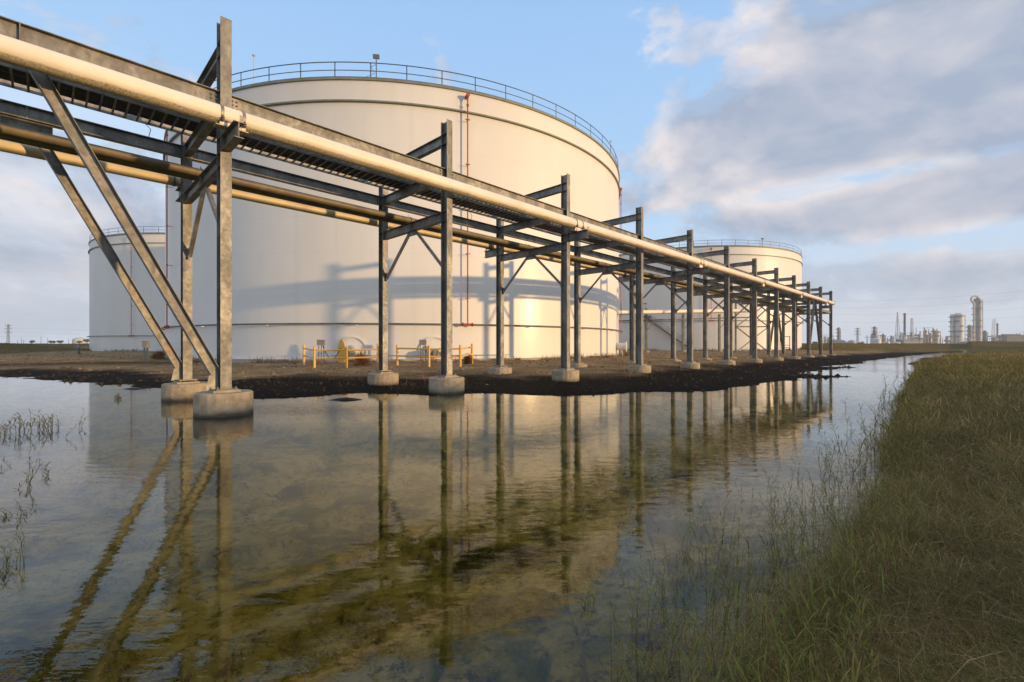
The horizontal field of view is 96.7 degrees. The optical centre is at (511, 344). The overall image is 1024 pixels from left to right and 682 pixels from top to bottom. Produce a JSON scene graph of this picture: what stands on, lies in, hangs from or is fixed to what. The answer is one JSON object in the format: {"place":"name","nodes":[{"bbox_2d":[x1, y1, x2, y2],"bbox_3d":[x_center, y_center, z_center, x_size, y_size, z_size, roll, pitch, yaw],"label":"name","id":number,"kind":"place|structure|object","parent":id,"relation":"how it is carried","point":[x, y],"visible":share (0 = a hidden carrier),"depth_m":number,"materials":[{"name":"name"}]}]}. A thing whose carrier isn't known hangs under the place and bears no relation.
{"place":"outdoors","nodes":[
{"label":"outdoors","id":0,"kind":"place"},
{"bbox_2d":[0,352,967,444],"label":"water","id":1,"kind":"structure","parent":0,"point":[863,384],"depth_m":11.97,"materials":[{"name":"liquid"}]},
{"bbox_2d":[0,553,13,584],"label":"weed clump","id":2,"kind":"object","parent":1,"relation":"in","point":[3,576],"visible":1,"depth_m":3.06,"materials":[{"name":"green plant"}]},
{"bbox_2d":[0,525,27,575],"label":"weed clump","id":3,"kind":"object","parent":1,"relation":"in","point":[16,552],"visible":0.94,"depth_m":3.17,"materials":[{"name":"green plant"}]},
{"bbox_2d":[0,500,35,526],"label":"weed clump","id":4,"kind":"object","parent":1,"relation":"in","point":[5,518],"visible":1,"depth_m":4.06,"materials":[{"name":"green plant"}]},
{"bbox_2d":[0,457,41,475],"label":"weed clump","id":5,"kind":"object","parent":1,"relation":"in","point":[25,463],"visible":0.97,"depth_m":5.71,"materials":[{"name":"green plant"}]},
{"bbox_2d":[1,458,43,496],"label":"weed clump","id":6,"kind":"object","parent":1,"relation":"in","point":[26,479],"visible":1,"depth_m":4.84,"materials":[{"name":"green plant"}]},
{"bbox_2d":[24,461,51,485],"bbox_3d":[-5.385,1.487,5.165,0.143,0.225,0.474,0,0,-22],"label":"weed clump","id":7,"kind":"object","parent":1,"relation":"in","point":[43,472],"visible":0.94,"depth_m":5.30,"materials":[{"name":"green plant"}]},
{"bbox_2d":[0,408,84,441],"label":"weed clump","id":8,"kind":"object","parent":1,"relation":"in","point":[10,423],"visible":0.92,"depth_m":7.96,"materials":[{"name":"green plant"}]},
{"bbox_2d":[10,415,84,432],"bbox_3d":[-8.382,1.423,8.236,0.460,0.354,0.968,0,0,36],"label":"weed clump","id":9,"kind":"object","parent":1,"relation":"in","point":[50,418],"visible":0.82,"depth_m":8.19,"materials":[{"name":"green plant"}]},
{"bbox_2d":[331,397,361,399],"bbox_3d":[-4.616,1.523,12.585,1.321,0.114,0.596,0,0,0],"label":"mud lump","id":10,"kind":"object","parent":1,"relation":"on","point":[345,398],"visible":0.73,"depth_m":12.50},
{"bbox_2d":[574,582,597,616],"bbox_3d":[0.440,1.501,2.678,0.131,0.198,0.121,0,0,-19],"label":"weed clump","id":11,"kind":"object","parent":1,"relation":"in","point":[585,605],"visible":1,"depth_m":2.67,"materials":[{"name":"green plant"}]},
{"bbox_2d":[811,434,868,497],"bbox_3d":[3.390,1.256,4.742,0.518,0.689,0.265,0,0,20],"label":"weed clump","id":12,"kind":"object","parent":1,"relation":"in","point":[850,462],"visible":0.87,"depth_m":4.73,"materials":[{"name":"green plant"}]},
{"bbox_2d":[0,341,1023,681],"bbox_3d":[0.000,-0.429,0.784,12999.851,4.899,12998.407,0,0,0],"label":"ground","id":13,"kind":"structure","parent":0,"point":[438,545],"depth_m":4.55,"materials":[{"name":"soil"}]},
{"bbox_2d":[72,337,87,343],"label":"tank","id":14,"kind":"object","parent":13,"relation":"on","point":[74,340],"visible":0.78,"depth_m":514.95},
{"bbox_2d":[87,226,164,351],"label":"storage tank","id":15,"kind":"object","parent":13,"relation":"on","point":[117,321],"visible":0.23,"depth_m":73.99,"materials":[{"name":"metal"}]},
{"bbox_2d":[142,342,149,360],"bbox_3d":[-27.345,0.584,33.990,0.423,1.669,0.380,0,0,0],"label":"control cabinet","id":16,"kind":"object","parent":13,"relation":"on","point":[146,345],"visible":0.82,"depth_m":33.96,"materials":[{"name":"metal"}]},
{"bbox_2d":[150,349,165,358],"bbox_3d":[-27.854,0.842,35.973,1.386,0.949,1.298,0,0,25],"label":"dry bush","id":17,"kind":"object","parent":13,"relation":"on","point":[157,354],"visible":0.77,"depth_m":35.79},
{"bbox_2d":[161,379,206,401],"bbox_3d":[-9.096,1.468,12.717,1.128,1.025,1.128,0,0,0],"label":"concrete footing","id":18,"kind":"object","parent":13,"relation":"on","point":[175,391],"visible":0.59,"depth_m":12.25,"materials":[{"name":"concrete"}]},
{"bbox_2d":[193,386,253,438],"bbox_3d":[-6.330,1.448,10.010,1.128,1.065,1.128,0,0,0],"label":"concrete footing","id":19,"kind":"object","parent":13,"relation":"on","point":[221,405],"visible":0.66,"depth_m":9.57,"materials":[{"name":"concrete"}]},
{"bbox_2d":[175,15,243,390],"bbox_3d":[-7.695,-3.053,11.346,6.020,8.094,0.420,0,0,44],"label":"rack frame","id":20,"kind":"object","parent":19,"relation":"on","point":[218,66],"visible":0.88,"depth_m":10.04,"materials":[{"name":"metal"}]},
{"bbox_2d":[0,98,182,157],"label":"longitudinal beam","id":21,"kind":"structure","parent":20,"relation":"attached to","point":[25,116],"depth_m":11.21,"materials":[{"name":"metal"}]},
{"bbox_2d":[0,15,219,103],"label":"longitudinal beam","id":22,"kind":"structure","parent":20,"relation":"attached to","point":[15,29],"depth_m":8.56,"materials":[{"name":"metal"}]},
{"bbox_2d":[171,361,180,380],"bbox_3d":[-9.260,0.730,12.549,0.012,0.540,0.230,0,0,44],"label":"gusset plate","id":23,"kind":"object","parent":20,"relation":"attached to","point":[176,375],"visible":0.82,"depth_m":12.57,"materials":[{"name":"metal"}]},
{"bbox_2d":[39,128,182,368],"bbox_3d":[-10.180,-2.190,11.610,0.200,5.708,2.940,0,0,44],"label":"diagonal brace","id":24,"kind":"object","parent":23,"relation":"attached to","point":[78,202],"visible":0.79,"depth_m":11.55,"materials":[{"name":"metal"}]},
{"bbox_2d":[205,365,217,390],"bbox_3d":[-6.494,0.730,9.842,0.012,0.540,0.230,0,0,44],"label":"gusset plate","id":25,"kind":"object","parent":20,"relation":"attached to","point":[212,383],"visible":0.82,"depth_m":9.86,"materials":[{"name":"metal"}]},
{"bbox_2d":[27,69,219,374],"bbox_3d":[-7.414,-2.170,8.902,0.200,5.669,2.939,0,0,44],"label":"diagonal brace","id":26,"kind":"object","parent":25,"relation":"attached to","point":[72,130],"visible":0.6,"depth_m":8.76,"materials":[{"name":"metal"}]},
{"bbox_2d":[192,149,382,205],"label":"longitudinal beam","id":27,"kind":"structure","parent":20,"relation":"attached to","point":[207,158],"depth_m":14.72,"materials":[{"name":"metal"}]},
{"bbox_2d":[232,95,446,176],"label":"longitudinal beam","id":28,"kind":"structure","parent":20,"relation":"attached to","point":[259,110],"depth_m":11.65,"materials":[{"name":"metal"}]},
{"bbox_2d":[0,139,780,306],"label":"ochre pipe","id":29,"kind":"object","parent":20,"relation":"on","point":[6,146],"visible":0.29,"depth_m":14.24,"materials":[{"name":"metal"}]},
{"bbox_2d":[0,137,796,309],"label":"olive pipe","id":30,"kind":"object","parent":20,"relation":"on","point":[72,153],"visible":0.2,"depth_m":12.78,"materials":[{"name":"metal"}]},
{"bbox_2d":[0,133,799,309],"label":"olive pipe","id":31,"kind":"object","parent":20,"relation":"on","point":[138,165],"visible":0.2,"depth_m":12.61,"materials":[{"name":"metal"}]},
{"bbox_2d":[0,123,800,309],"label":"olive pipe","id":32,"kind":"object","parent":20,"relation":"on","point":[12,130],"visible":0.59,"depth_m":12.35,"materials":[{"name":"metal"}]},
{"bbox_2d":[0,62,811,302],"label":"cable ladder","id":33,"kind":"object","parent":20,"relation":"on","point":[72,100],"visible":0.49,"depth_m":13.43,"materials":[{"name":"metal"}]},
{"bbox_2d":[0,71,635,252],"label":"cable","id":34,"kind":"object","parent":33,"relation":"in","point":[242,140],"visible":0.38,"depth_m":11.62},
{"bbox_2d":[0,77,663,262],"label":"cable","id":35,"kind":"object","parent":33,"relation":"in","point":[239,144],"visible":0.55,"depth_m":12.84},
{"bbox_2d":[1,76,669,263],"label":"cable","id":36,"kind":"object","parent":33,"relation":"in","point":[240,143],"visible":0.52,"depth_m":11.79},
{"bbox_2d":[0,73,678,265],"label":"cable","id":37,"kind":"object","parent":33,"relation":"in","point":[250,144],"visible":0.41,"depth_m":12.77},
{"bbox_2d":[0,67,681,264],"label":"cable","id":38,"kind":"object","parent":33,"relation":"in","point":[242,137],"visible":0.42,"depth_m":11.44,"materials":[{"name":"rubber"}]},
{"bbox_2d":[0,74,684,267],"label":"cable","id":39,"kind":"object","parent":33,"relation":"in","point":[240,142],"visible":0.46,"depth_m":11.55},
{"bbox_2d":[0,69,710,273],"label":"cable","id":40,"kind":"object","parent":33,"relation":"in","point":[246,140],"visible":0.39,"depth_m":11.88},
{"bbox_2d":[0,70,713,274],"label":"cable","id":41,"kind":"object","parent":33,"relation":"in","point":[216,132],"visible":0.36,"depth_m":11.29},
{"bbox_2d":[0,76,714,276],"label":"cable","id":42,"kind":"object","parent":33,"relation":"in","point":[213,136],"visible":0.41,"depth_m":11.60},
{"bbox_2d":[0,65,714,273],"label":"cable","id":43,"kind":"object","parent":33,"relation":"in","point":[216,128],"visible":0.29,"depth_m":11.02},
{"bbox_2d":[0,66,717,274],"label":"pipe","id":44,"kind":"object","parent":33,"relation":"in","point":[245,137],"visible":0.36,"depth_m":12.15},
{"bbox_2d":[0,72,718,276],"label":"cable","id":45,"kind":"object","parent":33,"relation":"in","point":[248,143],"visible":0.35,"depth_m":12.64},
{"bbox_2d":[0,68,739,281],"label":"cable","id":46,"kind":"object","parent":33,"relation":"in","point":[241,137],"visible":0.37,"depth_m":11.79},
{"bbox_2d":[0,61,818,301],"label":"cable ladder","id":47,"kind":"object","parent":20,"relation":"on","point":[748,281],"visible":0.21,"depth_m":16.76,"materials":[{"name":"metal"}]},
{"bbox_2d":[0,34,834,305],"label":"cream pipe","id":48,"kind":"object","parent":20,"relation":"on","point":[20,53],"visible":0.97,"depth_m":10.14,"materials":[{"name":"metal"}]},
{"bbox_2d":[317,340,324,362],"bbox_3d":[-12.000,0.490,28.600,0.440,1.559,0.200,0,0,0],"label":"junction box","id":49,"kind":"object","parent":13,"relation":"on","point":[321,342],"visible":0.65,"depth_m":28.61,"materials":[{"name":"metal"}]},
{"bbox_2d":[303,343,378,367],"bbox_3d":[-9.996,0.771,26.450,4.867,1.670,3.365,0,0,-11],"label":"safety barrier","id":50,"kind":"object","parent":13,"relation":"on","point":[346,350],"visible":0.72,"depth_m":24.99,"materials":[{"name":"metal"}]},
{"bbox_2d":[348,351,369,365],"bbox_3d":[-8.852,0.835,26.559,1.575,1.164,1.397,0,0,-16],"label":"dry bush","id":51,"kind":"object","parent":13,"relation":"on","point":[361,361],"visible":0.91,"depth_m":26.48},
{"bbox_2d":[368,371,398,385],"bbox_3d":[-4.829,1.465,17.076,1.128,1.030,1.128,0,0,0],"label":"concrete footing","id":52,"kind":"object","parent":13,"relation":"on","point":[383,378],"visible":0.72,"depth_m":16.62,"materials":[{"name":"concrete"}]},
{"bbox_2d":[161,54,626,362],"bbox_3d":[-11.484,-9.305,53.230,47.766,21.730,48.886,0,0,0],"label":"storage tank","id":53,"kind":"object","parent":13,"relation":"on","point":[300,279],"visible":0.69,"depth_m":31.31,"materials":[{"name":"metal"}]},
{"bbox_2d":[419,340,426,361],"bbox_3d":[-5.637,0.475,28.800,0.440,1.534,0.200,0,0,0],"label":"junction box","id":54,"kind":"object","parent":13,"relation":"on","point":[422,342],"visible":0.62,"depth_m":28.70,"materials":[{"name":"metal"}]},
{"bbox_2d":[396,343,472,366],"bbox_3d":[-4.494,0.744,26.200,4.351,1.592,2.136,0,0,0],"label":"safety barrier","id":55,"kind":"object","parent":13,"relation":"on","point":[460,348],"visible":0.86,"depth_m":25.37,"materials":[{"name":"metal"}]},
{"bbox_2d":[0,343,877,394],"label":"dry weeds","id":56,"kind":"object","parent":13,"relation":"on","point":[572,357],"visible":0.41,"depth_m":32.83,"materials":[{"name":"brown plant"}]},
{"bbox_2d":[429,373,464,394],"bbox_3d":[-2.063,1.445,14.369,1.128,1.070,1.128,0,0,0],"label":"concrete footing","id":57,"kind":"object","parent":13,"relation":"on","point":[446,385],"visible":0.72,"depth_m":13.90,"materials":[{"name":"concrete"}]},
{"bbox_2d":[375,119,456,375],"bbox_3d":[-3.446,-3.021,15.723,4.350,8.019,0.420,0,0,44],"label":"rack frame","id":58,"kind":"object","parent":57,"relation":"on","point":[443,143],"visible":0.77,"depth_m":14.93,"materials":[{"name":"metal"}]},
{"bbox_2d":[0,353,911,398],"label":"stones","id":59,"kind":"object","parent":13,"relation":"on","point":[374,386],"visible":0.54,"depth_m":21.78,"materials":[{"name":"brown stone"}]},
{"bbox_2d":[462,353,473,363],"bbox_3d":[-2.642,0.862,26.933,0.896,0.862,0.877,0,0,16],"label":"dry bush","id":60,"kind":"object","parent":13,"relation":"on","point":[467,360],"visible":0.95,"depth_m":26.88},
{"bbox_2d":[488,366,511,374],"bbox_3d":[-0.561,1.472,21.436,1.128,1.015,1.128,0,0,0],"label":"concrete footing","id":61,"kind":"object","parent":13,"relation":"on","point":[495,370],"visible":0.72,"depth_m":20.99,"materials":[{"name":"concrete"}]},
{"bbox_2d":[0,343,1023,362],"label":"berm grass","id":62,"kind":"structure","parent":13,"relation":"on","point":[798,349],"depth_m":70.32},
{"bbox_2d":[552,367,578,381],"bbox_3d":[2.204,1.452,18.728,1.128,1.055,1.128,0,0,0],"label":"concrete footing","id":63,"kind":"object","parent":13,"relation":"on","point":[565,375],"visible":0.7,"depth_m":18.26,"materials":[{"name":"concrete"}]},
{"bbox_2d":[484,173,588,368],"bbox_3d":[0.839,-2.983,20.064,6.020,7.974,0.420,0,0,44],"label":"rack frame","id":64,"kind":"object","parent":63,"relation":"on","point":[567,236],"visible":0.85,"depth_m":19.43,"materials":[{"name":"metal"}]},
{"bbox_2d":[388,201,499,233],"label":"longitudinal beam","id":65,"kind":"structure","parent":64,"relation":"attached to","point":[424,212],"depth_m":19.38,"materials":[{"name":"metal"}]},
{"bbox_2d":[452,171,566,214],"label":"longitudinal beam","id":66,"kind":"structure","parent":64,"relation":"attached to","point":[459,177],"depth_m":16.16,"materials":[{"name":"metal"}]},
{"bbox_2d":[504,231,576,252],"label":"longitudinal beam","id":67,"kind":"structure","parent":64,"relation":"attached to","point":[529,238],"depth_m":23.12,"materials":[{"name":"metal"}]},
{"bbox_2d":[570,211,639,238],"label":"longitudinal beam","id":68,"kind":"structure","parent":64,"relation":"attached to","point":[598,223],"depth_m":20.66,"materials":[{"name":"metal"}]},
{"bbox_2d":[570,362,586,367],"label":"concrete footing","id":69,"kind":"object","parent":13,"relation":"on","point":[576,365],"visible":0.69,"depth_m":25.32,"materials":[{"name":"concrete"}]},
{"bbox_2d":[628,363,650,372],"bbox_3d":[6.471,1.458,23.087,1.128,1.045,1.128,0,0,0],"label":"concrete footing","id":70,"kind":"object","parent":13,"relation":"on","point":[643,368],"visible":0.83,"depth_m":22.63,"materials":[{"name":"concrete"}]},
{"bbox_2d":[574,206,642,364],"bbox_3d":[5.088,-2.973,24.441,4.350,7.974,0.420,0,0,44],"label":"rack frame","id":71,"kind":"object","parent":70,"relation":"on","point":[637,217],"visible":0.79,"depth_m":24.02,"materials":[{"name":"metal"}]},
{"bbox_2d":[619,308,749,351],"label":"transfer pipe","id":72,"kind":"object","parent":13,"relation":"on","point":[646,311],"visible":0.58,"depth_m":67.82,"materials":[{"name":"metal"}]},
{"bbox_2d":[680,360,699,368],"bbox_3d":[10.738,1.478,27.447,1.128,1.005,1.128,0,0,0],"label":"concrete footing","id":73,"kind":"object","parent":13,"relation":"on","point":[691,365],"visible":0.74,"depth_m":26.99,"materials":[{"name":"concrete"}]},
{"bbox_2d":[618,229,708,361],"bbox_3d":[9.373,-2.923,28.783,6.020,7.954,0.420,0,0,44],"label":"rack frame","id":74,"kind":"object","parent":73,"relation":"on","point":[688,277],"visible":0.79,"depth_m":28.21,"materials":[{"name":"metal"}]},
{"bbox_2d":[581,251,631,263],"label":"longitudinal beam","id":75,"kind":"structure","parent":74,"relation":"attached to","point":[599,255],"depth_m":27.84,"materials":[{"name":"metal"}]},
{"bbox_2d":[643,236,689,254],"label":"longitudinal beam","id":76,"kind":"structure","parent":74,"relation":"attached to","point":[649,240],"depth_m":25.03,"materials":[{"name":"metal"}]},
{"bbox_2d":[619,238,803,350],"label":"storage tank","id":77,"kind":"object","parent":13,"relation":"on","point":[787,262],"visible":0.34,"depth_m":84.41,"materials":[{"name":"metal"}]},
{"bbox_2d":[718,360,735,364],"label":"concrete footing","id":78,"kind":"object","parent":13,"relation":"on","point":[725,362],"visible":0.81,"depth_m":31.42,"materials":[{"name":"concrete"}]},
{"bbox_2d":[669,245,730,359],"bbox_3d":[13.623,-2.893,33.159,4.350,7.954,0.420,0,0,44],"label":"rack frame","id":79,"kind":"object","parent":78,"relation":"on","point":[725,252],"visible":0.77,"depth_m":32.38,"materials":[{"name":"metal"}]},
{"bbox_2d":[643,264,673,275],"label":"longitudinal beam","id":80,"kind":"structure","parent":79,"relation":"attached to","point":[656,269],"depth_m":32.67,"materials":[{"name":"metal"}]},
{"bbox_2d":[693,254,727,266],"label":"longitudinal beam","id":81,"kind":"structure","parent":79,"relation":"attached to","point":[707,259],"depth_m":29.47,"materials":[{"name":"metal"}]},
{"bbox_2d":[735,299,766,350],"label":"access tower","id":82,"kind":"structure","parent":13,"relation":"on","point":[736,326],"depth_m":73.79,"materials":[{"name":"metal"}]},
{"bbox_2d":[747,358,762,362],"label":"concrete footing","id":83,"kind":"object","parent":13,"relation":"on","point":[754,360],"visible":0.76,"depth_m":35.76,"materials":[{"name":"concrete"}]},
{"bbox_2d":[693,258,769,357],"bbox_3d":[17.907,-2.858,37.501,6.020,7.944,0.420,0,0,44],"label":"rack frame","id":84,"kind":"object","parent":83,"relation":"on","point":[755,288],"visible":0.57,"depth_m":36.95,"materials":[{"name":"metal"}]},
{"bbox_2d":[586,359,947,681],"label":"bank reeds","id":85,"kind":"object","parent":13,"relation":"on","point":[787,674],"visible":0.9,"depth_m":2.35,"materials":[{"name":"green plant"}]},
{"bbox_2d":[769,356,783,360],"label":"concrete footing","id":86,"kind":"object","parent":13,"relation":"on","point":[778,358],"visible":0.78,"depth_m":40.16,"materials":[{"name":"concrete"}]},
{"bbox_2d":[730,268,778,356],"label":"rack frame","id":87,"kind":"object","parent":86,"relation":"on","point":[775,298],"visible":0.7,"depth_m":40.94,"materials":[{"name":"metal"}]},
{"bbox_2d":[787,356,800,358],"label":"concrete footing","id":88,"kind":"object","parent":13,"relation":"on","point":[793,357],"visible":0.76,"depth_m":44.55,"materials":[{"name":"concrete"}]},
{"bbox_2d":[741,275,806,355],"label":"rack frame","id":89,"kind":"object","parent":88,"relation":"on","point":[794,298],"visible":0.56,"depth_m":45.07,"materials":[{"name":"metal"}]},
{"bbox_2d":[612,352,1023,681],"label":"bank grass","id":90,"kind":"structure","parent":13,"relation":"on","point":[941,624],"depth_m":2.89,"materials":[{"name":"plant"}]},
{"bbox_2d":[903,313,905,338],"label":"chimney stack","id":91,"kind":"object","parent":13,"relation":"on","point":[904,323],"visible":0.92,"depth_m":619.13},
{"bbox_2d":[892,331,920,339],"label":"process unit","id":92,"kind":"object","parent":13,"relation":"on","point":[902,336],"visible":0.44,"depth_m":616.13,"materials":[{"name":"metal"}]},
{"bbox_2d":[895,339,922,342],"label":"shed","id":93,"kind":"structure","parent":13,"relation":"on","point":[909,340],"depth_m":574.00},
{"bbox_2d":[917,328,934,342],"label":"process unit","id":94,"kind":"object","parent":13,"relation":"on","point":[929,337],"visible":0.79,"depth_m":617.53,"materials":[{"name":"metal"}]},
{"bbox_2d":[934,330,940,342],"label":"process column","id":95,"kind":"structure","parent":13,"relation":"on","point":[937,335],"depth_m":617.58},
{"bbox_2d":[948,314,954,343],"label":"process column","id":96,"kind":"structure","parent":13,"relation":"on","point":[951,326],"depth_m":618.62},
{"bbox_2d":[953,313,964,342],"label":"process column","id":97,"kind":"structure","parent":13,"relation":"on","point":[959,325],"depth_m":615.22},
{"bbox_2d":[966,325,973,338],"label":"process column","id":98,"kind":"structure","parent":13,"relation":"on","point":[969,331],"depth_m":618.53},
{"bbox_2d":[970,295,982,340],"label":"process column","id":99,"kind":"structure","parent":13,"relation":"on","point":[977,308],"depth_m":616.87,"materials":[{"name":"metal"}]},
{"bbox_2d":[998,334,1023,340],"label":"cooling unit","id":100,"kind":"object","parent":13,"relation":"on","point":[1012,337],"visible":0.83,"depth_m":613.00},
{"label":"concrete footing","id":101,"kind":"object","parent":13,"relation":"on","visible":0},
{"bbox_2d":[766,281,809,354],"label":"rack frame","id":102,"kind":"object","parent":101,"relation":"on","point":[788,308],"visible":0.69,"depth_m":50.42,"materials":[{"name":"metal"}]},
{"bbox_2d":[810,299,815,348],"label":"diagonal brace","id":103,"kind":"object","parent":102,"relation":"attached to","point":[812,317],"visible":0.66,"depth_m":50.48,"materials":[{"name":"metal"}]},
{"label":"concrete footing","id":104,"kind":"object","parent":13,"relation":"on","visible":0},
{"bbox_2d":[781,287,831,354],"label":"rack frame","id":105,"kind":"object","parent":104,"relation":"on","point":[819,289],"visible":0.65,"depth_m":54.23,"materials":[{"name":"metal"}]},
{"bbox_2d":[779,316,783,351],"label":"diagonal brace","id":106,"kind":"object","parent":105,"relation":"attached to","point":[781,339],"visible":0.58,"depth_m":55.47,"materials":[{"name":"metal"}]},
{"bbox_2d":[815,302,820,352],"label":"diagonal brace","id":107,"kind":"object","parent":105,"relation":"attached to","point":[817,326],"visible":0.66,"depth_m":52.46,"materials":[{"name":"metal"}]},
{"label":"concrete footing","id":108,"kind":"object","parent":13,"relation":"on","visible":0},
{"bbox_2d":[796,291,831,353],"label":"rack frame","id":109,"kind":"object","parent":108,"relation":"on","point":[829,293],"visible":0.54,"depth_m":58.21,"materials":[{"name":"metal"}]},
{"bbox_2d":[0,0,1023,343],"label":"sky","id":110,"kind":"structure","parent":0,"point":[881,141],"materials":[{"name":"blue"}]},
{"bbox_2d":[677,275,704,283],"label":"longitudinal beam","id":111,"kind":"structure","parent":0,"point":[696,279],"depth_m":37.84,"materials":[{"name":"metal"}]},
{"bbox_2d":[730,266,754,275],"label":"longitudinal beam","id":112,"kind":"structure","parent":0,"point":[736,269],"depth_m":33.84,"materials":[{"name":"metal"}]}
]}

